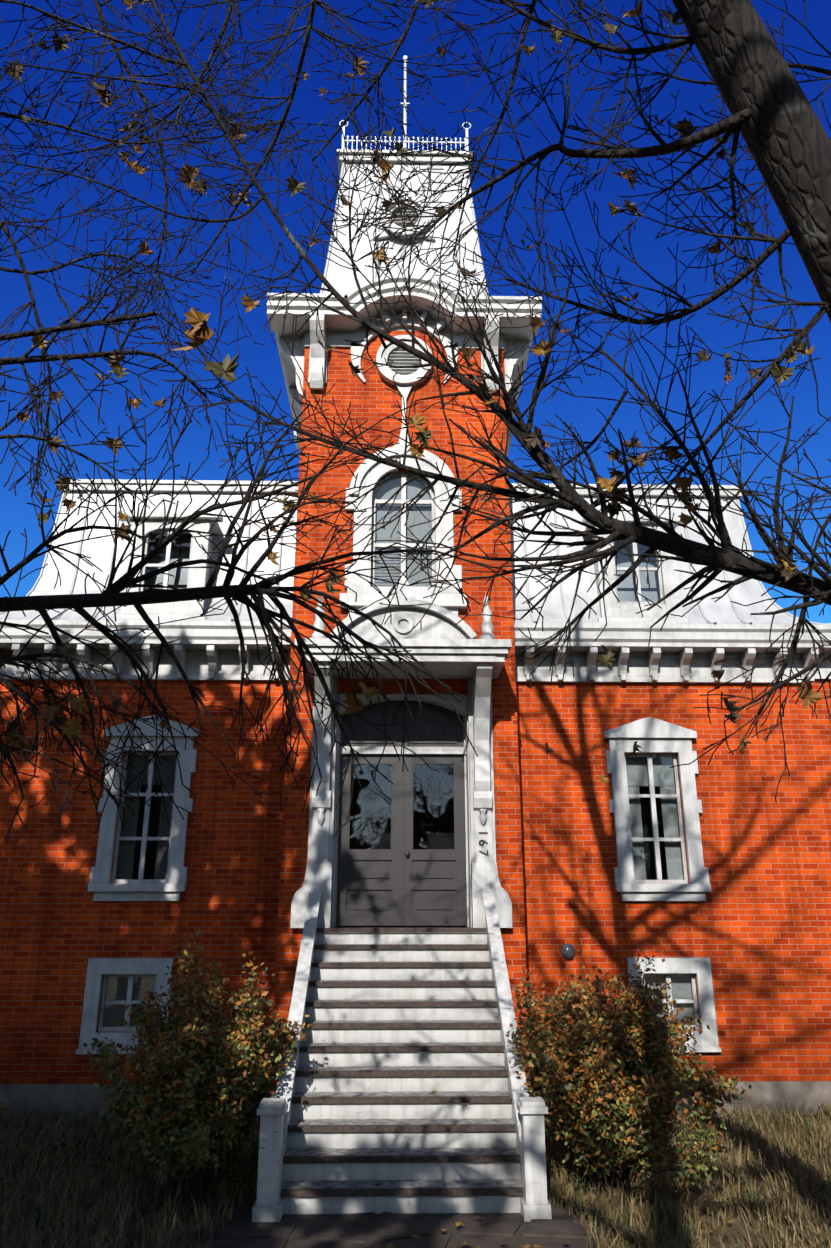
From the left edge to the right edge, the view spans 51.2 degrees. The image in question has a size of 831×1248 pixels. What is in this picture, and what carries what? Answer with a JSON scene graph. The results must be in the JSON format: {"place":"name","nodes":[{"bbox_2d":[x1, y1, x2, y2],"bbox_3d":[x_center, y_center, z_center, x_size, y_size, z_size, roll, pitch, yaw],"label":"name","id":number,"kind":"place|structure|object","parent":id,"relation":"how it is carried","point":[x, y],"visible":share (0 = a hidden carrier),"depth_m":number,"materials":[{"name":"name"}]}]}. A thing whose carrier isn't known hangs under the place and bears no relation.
{"place":"outdoors","nodes":[
{"label":"outdoors","id":0,"kind":"place"},
{"bbox_2d":[103,477,694,1025],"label":"house curtains","id":1,"kind":"object","parent":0,"point":[389,489],"depth_m":12.30,"materials":[{"name":"white fabric"}]},
{"bbox_2d":[103,476,694,1026],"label":"window panes","id":2,"kind":"object","parent":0,"point":[389,768],"visible":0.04,"depth_m":12.05,"materials":[{"name":"clear glass"}]},
{"bbox_2d":[132,483,667,926],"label":"house interiors","id":3,"kind":"object","parent":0,"point":[373,808],"depth_m":13.02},
{"bbox_2d":[0,1115,830,1247],"bbox_3d":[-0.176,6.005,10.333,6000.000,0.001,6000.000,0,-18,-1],"label":"ground","id":4,"kind":"structure","parent":0,"point":[716,1243],"depth_m":7.78,"materials":[{"name":"brown plant"}]},
{"bbox_2d":[0,1081,10,1113],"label":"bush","id":5,"kind":"object","parent":4,"relation":"on","point":[1,1106],"visible":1,"depth_m":8.49,"materials":[{"name":"green plant"}]},
{"bbox_2d":[79,925,311,1208],"bbox_3d":[-2.013,4.035,8.108,2.055,2.422,2.494,0,-18,-1],"label":"bush","id":6,"kind":"object","parent":4,"relation":"on","point":[193,1111],"visible":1,"depth_m":7.67,"materials":[{"name":"green plant"}]},
{"bbox_2d":[0,0,565,840],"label":"maple tree","id":7,"kind":"object","parent":4,"relation":"on","point":[114,594],"visible":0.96,"depth_m":4.00,"materials":[{"name":"brown plant"}]},
{"bbox_2d":[202,1212,599,1247],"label":"path flagstones","id":8,"kind":"object","parent":4,"relation":"on","point":[339,1231],"visible":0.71,"depth_m":6.95,"materials":[{"name":"grey stone"}]},
{"bbox_2d":[252,889,551,1221],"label":"stair railings","id":9,"kind":"object","parent":4,"relation":"on","point":[528,1113],"visible":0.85,"depth_m":7.64,"materials":[{"name":"white paint"}]},
{"bbox_2d":[281,927,522,1188],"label":"stair treads","id":10,"kind":"object","parent":9,"relation":"attached to","point":[318,1184],"visible":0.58,"depth_m":8.26,"materials":[{"name":"grey wood"}]},
{"bbox_2d":[280,928,522,1196],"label":"stair nosings","id":11,"kind":"object","parent":10,"relation":"on","point":[385,1192],"visible":0.94,"depth_m":8.64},
{"bbox_2d":[281,933,522,1213],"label":"stair risers","id":12,"kind":"object","parent":10,"relation":"attached to","point":[398,1171],"visible":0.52,"depth_m":8.66,"materials":[{"name":"white paint"}]},
{"bbox_2d":[183,1201,621,1247],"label":"dirt path","id":13,"kind":"structure","parent":4,"relation":"on","point":[243,1210],"depth_m":7.20,"materials":[{"name":"brown soil"}]},
{"bbox_2d":[0,999,822,1247],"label":"fallen leaves","id":14,"kind":"object","parent":4,"relation":"on","point":[464,1243],"visible":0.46,"depth_m":7.73,"materials":[{"name":"brown plant"}]},
{"bbox_2d":[0,330,830,1092],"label":"brick house walls","id":15,"kind":"structure","parent":4,"relation":"on","point":[756,926],"depth_m":11.91,"materials":[{"name":"brick"}]},
{"bbox_2d":[76,149,721,1053],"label":"white house trim","id":16,"kind":"structure","parent":15,"relation":"attached to","point":[444,643],"depth_m":12.06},
{"bbox_2d":[387,212,420,374],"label":"louver vents","id":17,"kind":"object","parent":16,"relation":"in","point":[403,354],"visible":0.04,"depth_m":13.65,"materials":[{"name":"grey wood"}]},
{"bbox_2d":[336,700,466,925],"bbox_3d":[-0.183,2.517,11.843,1.720,3.030,0.130,0,-18,-1],"label":"house door","id":18,"kind":"structure","parent":15,"relation":"in","point":[401,882],"depth_m":11.65,"materials":[{"name":"grey wood"}]},
{"bbox_2d":[320,162,488,295],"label":"tower roof","id":19,"kind":"structure","parent":15,"relation":"on","point":[341,279],"depth_m":14.85,"materials":[{"name":"white tile"}]},
{"bbox_2d":[339,55,470,150],"bbox_3d":[-0.209,-9.897,17.245,2.413,3.810,2.284,0,-18,-1],"label":"roof cresting","id":20,"kind":"object","parent":19,"relation":"on","point":[405,141],"visible":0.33,"depth_m":15.70,"materials":[{"name":"white metal"}]},
{"bbox_2d":[0,619,830,683],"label":"cornice","id":21,"kind":"structure","parent":15,"relation":"attached to","point":[671,653],"depth_m":12.56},
{"bbox_2d":[0,488,830,624],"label":"mansard roof","id":22,"kind":"structure","parent":15,"relation":"on","point":[557,607],"depth_m":13.51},
{"bbox_2d":[60,479,744,498],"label":"mansard curb","id":23,"kind":"structure","parent":22,"relation":"on","point":[213,486],"depth_m":13.95,"materials":[{"name":"white paint"}]},
{"bbox_2d":[129,522,676,604],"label":"dormer side walls","id":24,"kind":"structure","parent":22,"relation":"attached to","point":[216,528],"depth_m":13.46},
{"bbox_2d":[560,943,575,958],"bbox_3d":[2.032,4.350,11.512,0.200,0.200,0.086,0,-18,-1],"label":"wall lamp","id":25,"kind":"object","parent":15,"relation":"attached to","point":[567,951],"visible":1,"depth_m":11.49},
{"bbox_2d":[0,0,830,802],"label":"maple tree","id":26,"kind":"object","parent":4,"relation":"on","point":[774,120],"visible":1,"depth_m":4.53,"materials":[{"name":"brown plant"}]},
{"bbox_2d":[0,1099,830,1247],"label":"dry grass blades","id":27,"kind":"object","parent":4,"relation":"on","point":[60,1160],"visible":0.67,"depth_m":7.83,"materials":[{"name":"brown plant"}]},
{"bbox_2d":[505,949,751,1201],"bbox_3d":[1.865,4.273,8.366,2.021,2.135,2.387,0,-18,-1],"label":"bush","id":28,"kind":"object","parent":4,"relation":"on","point":[605,1088],"visible":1,"depth_m":7.84,"materials":[{"name":"green plant"}]},
{"bbox_2d":[0,1081,830,1118],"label":"house foundation","id":29,"kind":"object","parent":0,"point":[80,1097],"visible":0.02,"depth_m":10.90,"materials":[{"name":"grey concrete"}]},
{"bbox_2d":[0,0,830,623],"label":"sky","id":30,"kind":"structure","parent":0,"point":[263,362],"materials":[{"name":"blue"}]}
]}

